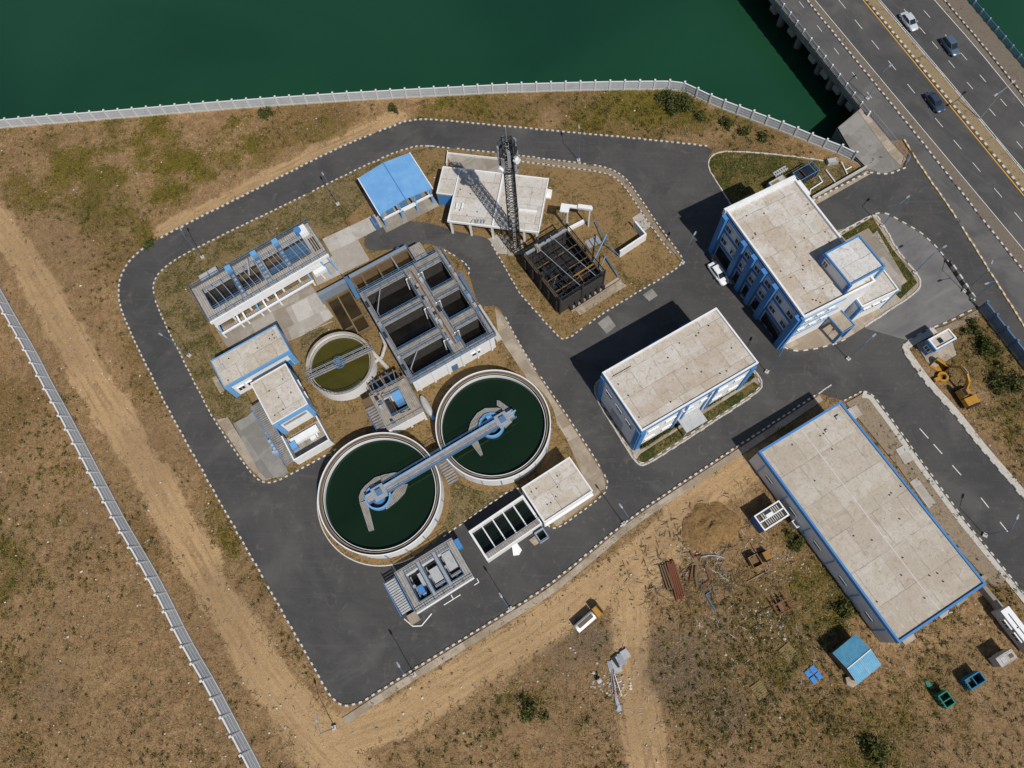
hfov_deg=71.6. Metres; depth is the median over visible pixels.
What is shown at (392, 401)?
sump house
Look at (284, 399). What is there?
compressor house
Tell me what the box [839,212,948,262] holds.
kerb
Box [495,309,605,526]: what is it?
apron tanks
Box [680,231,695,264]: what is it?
street lamp
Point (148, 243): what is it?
bush
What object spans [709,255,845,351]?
kerb
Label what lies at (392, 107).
bush
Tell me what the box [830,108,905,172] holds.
bridge abutment
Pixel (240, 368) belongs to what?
blower house
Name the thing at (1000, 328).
slate fence
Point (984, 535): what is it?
street lamp
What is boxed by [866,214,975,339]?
forecourt
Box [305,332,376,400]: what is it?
thickener tank
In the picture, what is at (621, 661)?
scrap sheet
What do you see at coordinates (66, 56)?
water
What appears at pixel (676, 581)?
steel pipe
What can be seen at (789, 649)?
pallet
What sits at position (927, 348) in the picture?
window
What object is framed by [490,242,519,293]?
kerb
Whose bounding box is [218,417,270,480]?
path
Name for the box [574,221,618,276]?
overhead pipe
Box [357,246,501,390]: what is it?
aeration block
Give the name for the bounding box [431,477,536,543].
grass patch
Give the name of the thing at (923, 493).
concrete slab
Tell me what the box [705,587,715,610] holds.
scrap pipe
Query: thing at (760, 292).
window
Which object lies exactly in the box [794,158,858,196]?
yard
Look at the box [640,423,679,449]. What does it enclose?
hedge
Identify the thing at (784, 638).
rubble
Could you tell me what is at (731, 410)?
kerb
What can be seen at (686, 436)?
kerb
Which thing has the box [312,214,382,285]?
pad junction
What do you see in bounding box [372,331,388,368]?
feed pipe
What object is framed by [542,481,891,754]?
scrap sticks
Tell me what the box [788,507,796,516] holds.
window
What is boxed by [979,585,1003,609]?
wall
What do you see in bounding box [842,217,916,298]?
garden bed
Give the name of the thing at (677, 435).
grass strip
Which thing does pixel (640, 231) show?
corner wall
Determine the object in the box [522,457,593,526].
dosing house
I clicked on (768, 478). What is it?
window
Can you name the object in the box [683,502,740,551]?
sand pile
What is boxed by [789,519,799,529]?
utility box
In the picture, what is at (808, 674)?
blue sheet
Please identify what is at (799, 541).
bush
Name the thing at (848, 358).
street lamp
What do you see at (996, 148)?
median
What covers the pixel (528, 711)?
bush
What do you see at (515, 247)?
lattice tower
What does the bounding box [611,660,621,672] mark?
scrap sheet
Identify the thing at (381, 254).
plot grass
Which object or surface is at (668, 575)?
steel pipe
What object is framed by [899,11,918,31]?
car
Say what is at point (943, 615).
entrance slab
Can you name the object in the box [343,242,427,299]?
inlet basins
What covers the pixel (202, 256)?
street lamp
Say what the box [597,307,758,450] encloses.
workshop hall
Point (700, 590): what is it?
scrap sticks
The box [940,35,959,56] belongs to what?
car
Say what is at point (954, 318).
kerb
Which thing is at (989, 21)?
bridge railing
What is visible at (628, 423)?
window
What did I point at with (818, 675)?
blue sheet
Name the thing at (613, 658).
scrap sheet
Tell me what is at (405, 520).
clarifier
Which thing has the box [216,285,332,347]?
pad screen house
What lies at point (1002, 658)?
storage box
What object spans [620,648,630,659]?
scrap sheet
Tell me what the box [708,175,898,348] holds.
office building
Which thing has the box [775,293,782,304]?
window
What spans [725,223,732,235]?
window
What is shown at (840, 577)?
window
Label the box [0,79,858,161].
river fence
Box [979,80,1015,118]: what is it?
highway lamp
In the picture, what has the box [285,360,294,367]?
door
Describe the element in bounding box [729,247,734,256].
window
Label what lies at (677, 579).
steel pipe
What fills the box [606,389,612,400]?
window
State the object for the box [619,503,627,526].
street lamp
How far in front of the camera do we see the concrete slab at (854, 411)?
110.55 m
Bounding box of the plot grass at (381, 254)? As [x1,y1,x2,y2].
[157,148,915,530]
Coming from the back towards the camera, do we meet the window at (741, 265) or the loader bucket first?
the window at (741, 265)
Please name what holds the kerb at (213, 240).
on the plot at (334, 414)
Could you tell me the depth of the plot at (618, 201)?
123.97 m
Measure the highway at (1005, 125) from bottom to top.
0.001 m
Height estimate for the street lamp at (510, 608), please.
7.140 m
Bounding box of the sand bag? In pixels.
[844,677,856,687]
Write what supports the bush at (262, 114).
on the ground at (118, 410)
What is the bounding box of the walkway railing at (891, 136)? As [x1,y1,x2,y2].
[870,111,909,163]
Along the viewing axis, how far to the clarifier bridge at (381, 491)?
107.06 m
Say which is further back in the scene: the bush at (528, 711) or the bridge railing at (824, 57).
the bridge railing at (824, 57)
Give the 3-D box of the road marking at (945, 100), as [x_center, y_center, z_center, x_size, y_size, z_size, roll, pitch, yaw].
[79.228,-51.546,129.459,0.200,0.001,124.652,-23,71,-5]
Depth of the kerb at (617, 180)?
127.12 m
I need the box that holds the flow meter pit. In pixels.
[198,266,218,281]
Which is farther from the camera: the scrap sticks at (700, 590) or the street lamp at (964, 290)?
the street lamp at (964, 290)
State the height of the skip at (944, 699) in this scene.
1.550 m
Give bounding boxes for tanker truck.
[573,604,603,632]
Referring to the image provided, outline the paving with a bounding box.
[364,221,504,305]
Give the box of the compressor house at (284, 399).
[250,363,317,434]
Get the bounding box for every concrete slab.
[847,405,861,418]
[896,446,913,464]
[910,477,935,507]
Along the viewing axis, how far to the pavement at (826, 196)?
124.25 m
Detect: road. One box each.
[120,120,1023,704]
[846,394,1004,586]
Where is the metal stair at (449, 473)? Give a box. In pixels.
[438,459,458,484]
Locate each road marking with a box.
[815,0,1023,249]
[839,0,1021,220]
[863,0,1023,195]
[904,9,1021,147]
[920,429,1007,531]
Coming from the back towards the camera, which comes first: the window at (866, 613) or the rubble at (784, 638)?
the rubble at (784, 638)
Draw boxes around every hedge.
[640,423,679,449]
[707,373,754,407]
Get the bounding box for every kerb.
[118,118,817,706]
[152,145,432,482]
[427,145,682,339]
[443,315,607,536]
[444,249,469,276]
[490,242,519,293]
[520,161,672,254]
[594,370,762,465]
[596,372,759,462]
[708,151,822,204]
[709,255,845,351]
[806,0,1023,272]
[813,167,905,200]
[838,215,920,327]
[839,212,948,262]
[843,391,869,400]
[863,391,1023,593]
[866,0,1023,191]
[878,0,1023,173]
[902,328,1023,499]
[903,139,1023,327]
[933,308,975,327]
[943,0,1023,97]
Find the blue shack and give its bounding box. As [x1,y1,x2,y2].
[829,634,880,683]
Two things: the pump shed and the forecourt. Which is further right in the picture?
the forecourt
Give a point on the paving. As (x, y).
(478, 255)
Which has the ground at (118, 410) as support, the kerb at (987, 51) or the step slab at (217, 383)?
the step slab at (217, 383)
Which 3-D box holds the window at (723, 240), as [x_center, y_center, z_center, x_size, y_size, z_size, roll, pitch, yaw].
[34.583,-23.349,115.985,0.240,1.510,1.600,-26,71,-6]
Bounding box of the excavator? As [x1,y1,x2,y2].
[945,365,979,409]
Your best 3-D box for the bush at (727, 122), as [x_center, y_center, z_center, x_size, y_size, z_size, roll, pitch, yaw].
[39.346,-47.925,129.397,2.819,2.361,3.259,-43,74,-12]
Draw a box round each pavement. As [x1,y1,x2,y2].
[342,396,822,724]
[814,171,868,203]
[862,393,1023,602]
[903,327,1023,497]
[935,310,982,333]
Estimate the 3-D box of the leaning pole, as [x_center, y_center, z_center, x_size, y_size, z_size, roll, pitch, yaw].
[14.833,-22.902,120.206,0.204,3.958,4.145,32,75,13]
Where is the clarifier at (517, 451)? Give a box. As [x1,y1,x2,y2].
[432,370,556,491]
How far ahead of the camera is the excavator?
108.91 m
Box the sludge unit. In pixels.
[383,538,474,624]
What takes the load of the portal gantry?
on the plot at (618, 201)
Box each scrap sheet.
[607,661,614,672]
[611,653,619,667]
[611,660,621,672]
[617,654,626,664]
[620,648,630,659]
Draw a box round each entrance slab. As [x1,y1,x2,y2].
[902,634,915,645]
[939,610,949,618]
[955,598,967,606]
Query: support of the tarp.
on the ground at (118, 410)
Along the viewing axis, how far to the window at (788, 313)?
107.36 m
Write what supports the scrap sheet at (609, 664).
on the scrap sheet
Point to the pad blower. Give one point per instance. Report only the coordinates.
(265, 459)
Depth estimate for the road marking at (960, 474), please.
106.83 m
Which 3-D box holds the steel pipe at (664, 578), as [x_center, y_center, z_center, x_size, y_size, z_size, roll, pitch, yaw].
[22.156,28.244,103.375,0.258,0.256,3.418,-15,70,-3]
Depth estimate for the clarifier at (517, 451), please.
110.00 m
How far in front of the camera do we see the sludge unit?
102.78 m
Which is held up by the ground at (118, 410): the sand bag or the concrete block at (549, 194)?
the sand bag
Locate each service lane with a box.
[778,0,918,139]
[906,140,1023,322]
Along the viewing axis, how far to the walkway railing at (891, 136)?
126.56 m
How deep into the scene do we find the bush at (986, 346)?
112.14 m
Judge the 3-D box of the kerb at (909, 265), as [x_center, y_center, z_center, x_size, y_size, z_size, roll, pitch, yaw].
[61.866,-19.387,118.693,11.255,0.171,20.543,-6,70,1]
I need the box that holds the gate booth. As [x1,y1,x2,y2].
[920,328,956,355]
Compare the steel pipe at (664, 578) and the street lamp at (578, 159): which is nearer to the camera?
the steel pipe at (664, 578)
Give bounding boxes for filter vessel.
[420,396,434,419]
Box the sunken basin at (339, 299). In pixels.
[316,279,372,335]
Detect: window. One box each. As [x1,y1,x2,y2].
[237,384,246,390]
[471,349,480,356]
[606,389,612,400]
[616,403,622,414]
[625,418,632,429]
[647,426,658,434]
[720,235,727,246]
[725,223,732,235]
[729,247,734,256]
[734,236,740,245]
[738,260,744,270]
[744,249,749,259]
[748,274,754,283]
[753,263,760,273]
[758,288,764,298]
[764,278,771,288]
[765,474,772,483]
[768,303,776,314]
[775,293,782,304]
[779,318,786,328]
[786,308,793,319]
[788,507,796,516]
[813,540,821,549]
[822,259,829,268]
[838,575,847,585]
[864,611,873,621]
[923,344,930,352]
[959,388,968,395]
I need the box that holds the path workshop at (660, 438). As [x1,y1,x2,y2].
[640,379,753,451]
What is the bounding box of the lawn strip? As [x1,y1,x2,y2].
[300,327,341,384]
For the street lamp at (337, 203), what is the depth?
125.91 m
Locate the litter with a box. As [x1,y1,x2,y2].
[1,92,1016,765]
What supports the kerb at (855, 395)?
on the road at (358, 634)
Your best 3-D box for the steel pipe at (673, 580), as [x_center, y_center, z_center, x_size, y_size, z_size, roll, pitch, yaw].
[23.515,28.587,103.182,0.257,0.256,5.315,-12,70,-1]
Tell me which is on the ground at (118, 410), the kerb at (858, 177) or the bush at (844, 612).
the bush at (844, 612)
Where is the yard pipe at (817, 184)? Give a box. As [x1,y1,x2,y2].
[809,176,822,191]
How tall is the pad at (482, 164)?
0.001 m
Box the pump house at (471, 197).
[436,166,548,243]
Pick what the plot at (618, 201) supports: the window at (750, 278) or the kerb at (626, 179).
the kerb at (626, 179)
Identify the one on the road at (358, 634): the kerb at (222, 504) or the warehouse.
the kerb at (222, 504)
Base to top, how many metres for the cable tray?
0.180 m
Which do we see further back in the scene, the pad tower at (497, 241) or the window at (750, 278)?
the pad tower at (497, 241)
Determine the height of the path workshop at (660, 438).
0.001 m
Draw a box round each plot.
[154,146,606,532]
[427,147,681,338]
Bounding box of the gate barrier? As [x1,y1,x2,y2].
[947,260,975,298]
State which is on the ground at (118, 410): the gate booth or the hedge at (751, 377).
the hedge at (751, 377)
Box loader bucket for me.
[930,357,950,371]
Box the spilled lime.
[512,544,521,555]
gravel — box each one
[166,159,819,512]
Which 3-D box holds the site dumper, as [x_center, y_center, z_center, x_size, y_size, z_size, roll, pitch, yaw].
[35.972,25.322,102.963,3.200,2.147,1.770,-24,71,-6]
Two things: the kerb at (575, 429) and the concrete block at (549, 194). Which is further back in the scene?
the concrete block at (549, 194)
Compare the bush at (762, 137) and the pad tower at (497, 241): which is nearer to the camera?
the pad tower at (497, 241)
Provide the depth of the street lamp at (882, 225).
118.60 m
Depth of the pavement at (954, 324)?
114.81 m
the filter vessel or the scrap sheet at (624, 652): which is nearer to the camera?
the scrap sheet at (624, 652)
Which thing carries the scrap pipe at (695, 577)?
on the ground at (118, 410)
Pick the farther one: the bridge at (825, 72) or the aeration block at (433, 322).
the bridge at (825, 72)
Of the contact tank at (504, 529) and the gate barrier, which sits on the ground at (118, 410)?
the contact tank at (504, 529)
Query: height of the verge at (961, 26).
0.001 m
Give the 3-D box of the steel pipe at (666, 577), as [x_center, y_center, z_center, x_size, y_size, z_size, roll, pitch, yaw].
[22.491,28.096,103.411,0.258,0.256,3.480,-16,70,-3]
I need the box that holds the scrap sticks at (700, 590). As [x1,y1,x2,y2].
[620,493,794,640]
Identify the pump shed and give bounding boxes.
[357,152,438,232]
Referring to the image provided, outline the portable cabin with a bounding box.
[749,500,789,532]
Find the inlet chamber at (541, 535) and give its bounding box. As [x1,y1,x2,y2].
[534,527,548,543]
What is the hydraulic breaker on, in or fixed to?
on the ground at (118, 410)
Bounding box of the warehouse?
[749,401,985,642]
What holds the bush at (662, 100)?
on the ground at (118, 410)
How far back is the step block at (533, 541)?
106.05 m
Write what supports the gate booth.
on the booth plinth
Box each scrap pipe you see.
[694,566,698,586]
[703,566,710,586]
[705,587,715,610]
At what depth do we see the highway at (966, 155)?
128.78 m
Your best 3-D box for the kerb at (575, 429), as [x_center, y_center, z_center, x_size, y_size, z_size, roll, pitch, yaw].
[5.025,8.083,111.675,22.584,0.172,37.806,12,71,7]
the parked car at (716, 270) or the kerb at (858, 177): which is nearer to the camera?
the parked car at (716, 270)
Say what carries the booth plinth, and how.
on the ground at (118, 410)
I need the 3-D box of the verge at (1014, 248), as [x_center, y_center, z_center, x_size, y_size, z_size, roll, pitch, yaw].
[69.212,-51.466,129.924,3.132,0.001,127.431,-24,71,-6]
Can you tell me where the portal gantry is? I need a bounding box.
[560,203,592,226]
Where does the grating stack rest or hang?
on the lawn at (743, 183)
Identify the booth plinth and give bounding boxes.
[917,341,955,366]
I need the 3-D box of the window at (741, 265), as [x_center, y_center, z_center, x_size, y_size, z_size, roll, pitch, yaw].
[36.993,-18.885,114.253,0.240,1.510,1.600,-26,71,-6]
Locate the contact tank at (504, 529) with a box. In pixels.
[468,495,541,562]
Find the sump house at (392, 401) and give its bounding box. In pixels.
[362,369,426,433]
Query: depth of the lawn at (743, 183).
126.44 m
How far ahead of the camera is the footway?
133.56 m
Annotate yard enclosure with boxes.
[281,416,333,464]
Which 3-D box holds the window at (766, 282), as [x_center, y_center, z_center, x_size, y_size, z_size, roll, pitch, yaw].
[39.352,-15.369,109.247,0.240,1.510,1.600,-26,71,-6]
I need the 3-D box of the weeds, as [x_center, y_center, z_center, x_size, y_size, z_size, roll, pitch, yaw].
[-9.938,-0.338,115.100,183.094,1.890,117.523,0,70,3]
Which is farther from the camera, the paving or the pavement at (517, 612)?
the paving
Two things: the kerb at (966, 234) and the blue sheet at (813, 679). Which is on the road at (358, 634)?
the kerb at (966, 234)
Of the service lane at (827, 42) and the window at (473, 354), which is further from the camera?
the service lane at (827, 42)
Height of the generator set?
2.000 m
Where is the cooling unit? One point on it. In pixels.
(778, 179)
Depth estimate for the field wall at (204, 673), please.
107.90 m
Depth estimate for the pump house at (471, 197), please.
122.39 m
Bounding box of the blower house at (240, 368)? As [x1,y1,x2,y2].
[211,325,299,397]
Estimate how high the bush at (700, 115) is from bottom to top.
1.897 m
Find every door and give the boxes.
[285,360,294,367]
[439,195,452,205]
[451,364,458,371]
[610,408,621,429]
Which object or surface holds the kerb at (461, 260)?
on the plot at (334, 414)
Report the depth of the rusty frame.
100.92 m
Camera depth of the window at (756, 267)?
110.23 m
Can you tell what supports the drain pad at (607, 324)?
on the road at (358, 634)
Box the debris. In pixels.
[584,649,638,702]
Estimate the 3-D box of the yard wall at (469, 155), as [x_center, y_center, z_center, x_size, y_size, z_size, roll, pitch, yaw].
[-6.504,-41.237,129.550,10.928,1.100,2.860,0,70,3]
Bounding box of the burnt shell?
[522,223,620,314]
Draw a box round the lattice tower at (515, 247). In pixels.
[496,127,523,255]
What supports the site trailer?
on the ground at (118, 410)
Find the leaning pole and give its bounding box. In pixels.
[593,234,606,261]
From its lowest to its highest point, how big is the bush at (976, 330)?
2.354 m
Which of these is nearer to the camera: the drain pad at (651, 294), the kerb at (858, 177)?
the drain pad at (651, 294)
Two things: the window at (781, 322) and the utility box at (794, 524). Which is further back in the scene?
the window at (781, 322)
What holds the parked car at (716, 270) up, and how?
on the road at (358, 634)
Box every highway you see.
[815,0,1023,250]
[879,0,1023,170]
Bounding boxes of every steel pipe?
[660,566,668,589]
[662,565,670,588]
[664,564,672,588]
[666,562,677,599]
[668,562,679,599]
[670,563,681,599]
[671,561,682,596]
[673,560,684,595]
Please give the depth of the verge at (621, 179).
127.74 m
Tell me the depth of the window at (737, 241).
112.02 m
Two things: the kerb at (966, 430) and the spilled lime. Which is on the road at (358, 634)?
the spilled lime
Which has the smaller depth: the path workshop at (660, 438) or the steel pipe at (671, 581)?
the steel pipe at (671, 581)
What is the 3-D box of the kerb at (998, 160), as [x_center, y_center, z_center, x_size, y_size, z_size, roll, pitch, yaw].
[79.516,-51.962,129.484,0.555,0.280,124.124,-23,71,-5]
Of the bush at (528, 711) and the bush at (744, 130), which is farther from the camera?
the bush at (744, 130)
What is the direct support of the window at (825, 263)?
in the office building
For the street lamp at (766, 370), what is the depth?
110.40 m
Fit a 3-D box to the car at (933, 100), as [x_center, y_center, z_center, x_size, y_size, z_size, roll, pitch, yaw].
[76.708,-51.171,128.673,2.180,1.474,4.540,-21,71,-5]
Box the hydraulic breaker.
[933,371,952,382]
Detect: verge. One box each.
[495,153,675,255]
[809,0,1023,269]
[936,0,1023,103]
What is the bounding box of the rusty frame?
[769,594,792,615]
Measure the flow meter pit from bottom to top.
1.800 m
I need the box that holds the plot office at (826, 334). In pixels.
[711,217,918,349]
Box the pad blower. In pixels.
[233,412,287,478]
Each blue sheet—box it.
[805,669,812,677]
[809,665,817,673]
[809,676,817,683]
[814,671,822,679]
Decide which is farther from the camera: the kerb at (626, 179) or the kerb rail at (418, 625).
the kerb at (626, 179)
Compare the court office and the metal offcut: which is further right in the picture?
the court office
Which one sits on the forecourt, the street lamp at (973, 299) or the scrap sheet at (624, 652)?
the street lamp at (973, 299)
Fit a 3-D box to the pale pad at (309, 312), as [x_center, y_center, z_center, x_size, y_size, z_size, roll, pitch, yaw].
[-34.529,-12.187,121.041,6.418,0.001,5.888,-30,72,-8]
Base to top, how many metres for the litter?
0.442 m
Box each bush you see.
[142,237,155,249]
[257,106,275,119]
[388,102,398,115]
[517,694,550,724]
[655,89,674,105]
[662,88,696,117]
[693,109,705,120]
[717,114,735,130]
[738,124,752,135]
[757,130,769,143]
[784,529,805,553]
[830,598,852,619]
[856,730,893,767]
[960,317,982,336]
[975,332,1010,372]
[988,369,1023,397]
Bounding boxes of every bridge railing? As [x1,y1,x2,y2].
[775,0,870,115]
[969,0,1023,64]
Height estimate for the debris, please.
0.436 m
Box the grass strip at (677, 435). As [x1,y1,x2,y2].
[637,382,758,461]
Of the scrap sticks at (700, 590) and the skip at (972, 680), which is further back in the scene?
the scrap sticks at (700, 590)
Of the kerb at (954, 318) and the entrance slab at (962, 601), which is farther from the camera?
the kerb at (954, 318)
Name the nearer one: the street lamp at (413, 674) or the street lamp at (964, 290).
the street lamp at (413, 674)
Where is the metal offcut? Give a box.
[612,693,621,711]
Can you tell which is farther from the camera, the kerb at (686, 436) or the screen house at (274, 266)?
the screen house at (274, 266)
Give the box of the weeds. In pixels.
[0,89,1023,767]
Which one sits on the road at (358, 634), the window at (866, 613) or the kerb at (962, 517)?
the kerb at (962, 517)
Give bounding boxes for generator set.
[790,162,819,183]
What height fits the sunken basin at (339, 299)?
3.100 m
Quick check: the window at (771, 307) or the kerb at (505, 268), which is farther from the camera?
the kerb at (505, 268)
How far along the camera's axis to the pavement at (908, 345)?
110.10 m
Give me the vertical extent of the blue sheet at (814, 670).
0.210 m
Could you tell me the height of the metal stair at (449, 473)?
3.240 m
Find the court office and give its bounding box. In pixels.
[866,231,901,290]
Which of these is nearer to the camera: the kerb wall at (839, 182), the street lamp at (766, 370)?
the street lamp at (766, 370)
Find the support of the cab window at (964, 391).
in the excavator
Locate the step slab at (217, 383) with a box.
[212,376,224,393]
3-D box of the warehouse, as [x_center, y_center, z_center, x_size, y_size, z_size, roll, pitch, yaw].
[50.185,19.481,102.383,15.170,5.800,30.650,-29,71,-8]
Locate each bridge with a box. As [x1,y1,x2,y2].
[365,409,516,503]
[769,0,1023,120]
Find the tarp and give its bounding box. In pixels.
[924,680,934,688]
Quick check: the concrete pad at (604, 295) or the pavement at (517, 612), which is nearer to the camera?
the pavement at (517, 612)
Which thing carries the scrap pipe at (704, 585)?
on the ground at (118, 410)
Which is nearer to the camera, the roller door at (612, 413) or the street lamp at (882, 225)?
the roller door at (612, 413)
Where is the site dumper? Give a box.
[747,549,771,568]
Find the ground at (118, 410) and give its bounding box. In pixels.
[0,90,1023,767]
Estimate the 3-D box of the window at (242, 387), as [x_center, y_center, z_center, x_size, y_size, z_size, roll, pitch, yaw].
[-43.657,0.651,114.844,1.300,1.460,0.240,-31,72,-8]
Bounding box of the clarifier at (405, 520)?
[317,432,450,566]
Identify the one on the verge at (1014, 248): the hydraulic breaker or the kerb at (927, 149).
the kerb at (927, 149)
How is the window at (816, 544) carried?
in the warehouse
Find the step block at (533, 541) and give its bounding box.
[529,536,538,545]
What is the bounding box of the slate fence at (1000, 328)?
[977,300,1023,367]
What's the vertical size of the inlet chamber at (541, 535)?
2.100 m
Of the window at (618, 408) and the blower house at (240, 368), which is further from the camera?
the blower house at (240, 368)
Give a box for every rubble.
[636,526,754,582]
[732,538,832,595]
[739,592,789,644]
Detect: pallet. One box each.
[750,681,768,699]
[778,643,796,661]
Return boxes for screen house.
[188,219,338,337]
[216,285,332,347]
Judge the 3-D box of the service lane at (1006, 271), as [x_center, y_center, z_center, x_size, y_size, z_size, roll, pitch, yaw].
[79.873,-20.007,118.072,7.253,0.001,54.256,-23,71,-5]
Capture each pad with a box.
[286,293,333,334]
[448,155,518,174]
[576,282,625,314]
[598,316,615,332]
[643,289,657,300]
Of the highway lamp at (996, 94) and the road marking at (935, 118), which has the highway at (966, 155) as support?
the road marking at (935, 118)
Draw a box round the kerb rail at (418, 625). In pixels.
[404,613,431,626]
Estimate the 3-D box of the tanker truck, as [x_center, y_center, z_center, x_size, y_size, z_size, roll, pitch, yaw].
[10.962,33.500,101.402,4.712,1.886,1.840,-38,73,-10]
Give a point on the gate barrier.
(962, 281)
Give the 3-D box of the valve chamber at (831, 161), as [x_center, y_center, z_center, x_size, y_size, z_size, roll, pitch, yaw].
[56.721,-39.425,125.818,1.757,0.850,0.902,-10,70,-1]
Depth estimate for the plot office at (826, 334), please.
115.76 m
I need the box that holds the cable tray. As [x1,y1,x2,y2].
[585,235,601,248]
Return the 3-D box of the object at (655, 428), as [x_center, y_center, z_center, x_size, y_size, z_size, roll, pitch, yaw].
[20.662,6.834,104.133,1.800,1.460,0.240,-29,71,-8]
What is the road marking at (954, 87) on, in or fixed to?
on the highway at (966, 155)
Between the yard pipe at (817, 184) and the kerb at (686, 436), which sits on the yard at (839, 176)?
the yard pipe at (817, 184)
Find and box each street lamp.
[158,333,191,357]
[179,227,204,258]
[315,716,336,733]
[321,172,339,205]
[396,662,416,677]
[499,593,512,611]
[577,125,579,161]
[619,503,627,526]
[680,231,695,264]
[764,344,785,373]
[846,333,875,360]
[865,64,892,100]
[880,195,909,227]
[912,245,946,274]
[962,260,993,292]
[970,281,995,301]
[982,514,1018,537]
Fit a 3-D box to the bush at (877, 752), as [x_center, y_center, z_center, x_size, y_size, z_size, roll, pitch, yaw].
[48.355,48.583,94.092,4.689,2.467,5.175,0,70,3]
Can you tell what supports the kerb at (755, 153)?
on the lawn at (743, 183)
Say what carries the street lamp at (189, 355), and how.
on the plot at (334, 414)
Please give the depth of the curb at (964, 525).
105.47 m
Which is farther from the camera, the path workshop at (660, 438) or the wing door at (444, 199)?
the wing door at (444, 199)
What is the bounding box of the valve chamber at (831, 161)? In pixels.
[826,157,838,165]
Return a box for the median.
[865,0,1023,192]
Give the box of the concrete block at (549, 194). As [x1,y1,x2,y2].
[546,189,551,198]
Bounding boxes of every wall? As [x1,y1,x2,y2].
[0,286,261,767]
[446,150,497,165]
[568,220,584,230]
[618,221,646,257]
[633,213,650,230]
[811,165,866,199]
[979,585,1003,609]
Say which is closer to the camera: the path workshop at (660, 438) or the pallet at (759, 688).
the pallet at (759, 688)
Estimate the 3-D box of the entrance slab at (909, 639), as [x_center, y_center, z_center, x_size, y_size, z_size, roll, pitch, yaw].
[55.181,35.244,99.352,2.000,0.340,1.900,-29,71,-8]
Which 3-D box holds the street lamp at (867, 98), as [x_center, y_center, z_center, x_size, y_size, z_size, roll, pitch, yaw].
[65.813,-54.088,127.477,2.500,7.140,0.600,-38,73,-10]
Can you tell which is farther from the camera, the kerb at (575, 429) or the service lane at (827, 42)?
the service lane at (827, 42)
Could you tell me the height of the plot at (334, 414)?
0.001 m
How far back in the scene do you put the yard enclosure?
112.72 m
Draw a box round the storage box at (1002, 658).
[987,649,1017,667]
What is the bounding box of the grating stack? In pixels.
[773,165,787,176]
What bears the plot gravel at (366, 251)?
on the plot at (334, 414)
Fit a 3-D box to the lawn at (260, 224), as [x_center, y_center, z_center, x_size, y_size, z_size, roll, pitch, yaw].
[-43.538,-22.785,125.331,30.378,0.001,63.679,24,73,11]
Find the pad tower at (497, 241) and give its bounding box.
[488,233,513,253]
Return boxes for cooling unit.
[766,175,785,187]
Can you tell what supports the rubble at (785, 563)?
on the ground at (118, 410)
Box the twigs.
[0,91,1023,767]
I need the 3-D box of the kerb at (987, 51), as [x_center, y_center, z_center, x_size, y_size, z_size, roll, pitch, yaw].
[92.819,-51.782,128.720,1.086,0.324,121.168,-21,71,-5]
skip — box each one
[934,690,955,708]
[960,671,986,689]
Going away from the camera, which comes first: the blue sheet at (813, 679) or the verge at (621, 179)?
the blue sheet at (813, 679)
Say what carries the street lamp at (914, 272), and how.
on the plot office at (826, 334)
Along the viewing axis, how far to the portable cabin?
103.39 m
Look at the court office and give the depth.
119.36 m
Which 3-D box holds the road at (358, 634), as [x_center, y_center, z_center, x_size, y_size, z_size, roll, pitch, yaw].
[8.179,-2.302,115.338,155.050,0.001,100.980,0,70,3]
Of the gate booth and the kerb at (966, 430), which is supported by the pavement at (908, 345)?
the kerb at (966, 430)
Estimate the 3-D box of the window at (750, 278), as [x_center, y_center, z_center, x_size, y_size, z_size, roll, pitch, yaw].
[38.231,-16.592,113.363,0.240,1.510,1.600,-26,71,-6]
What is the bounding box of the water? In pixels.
[0,0,1023,139]
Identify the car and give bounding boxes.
[707,261,729,285]
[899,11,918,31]
[924,91,945,112]
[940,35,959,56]
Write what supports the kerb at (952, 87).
on the highway at (1005, 125)
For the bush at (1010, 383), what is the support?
on the ground at (118, 410)
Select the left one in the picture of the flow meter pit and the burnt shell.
the flow meter pit
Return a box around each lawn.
[154,148,424,447]
[709,152,795,203]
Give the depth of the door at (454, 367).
115.07 m
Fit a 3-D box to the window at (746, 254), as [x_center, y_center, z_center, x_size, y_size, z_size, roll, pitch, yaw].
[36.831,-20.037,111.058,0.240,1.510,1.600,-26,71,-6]
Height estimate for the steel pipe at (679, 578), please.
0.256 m
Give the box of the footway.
[946,0,1023,93]
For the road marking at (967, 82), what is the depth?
131.97 m
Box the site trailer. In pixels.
[991,606,1023,653]

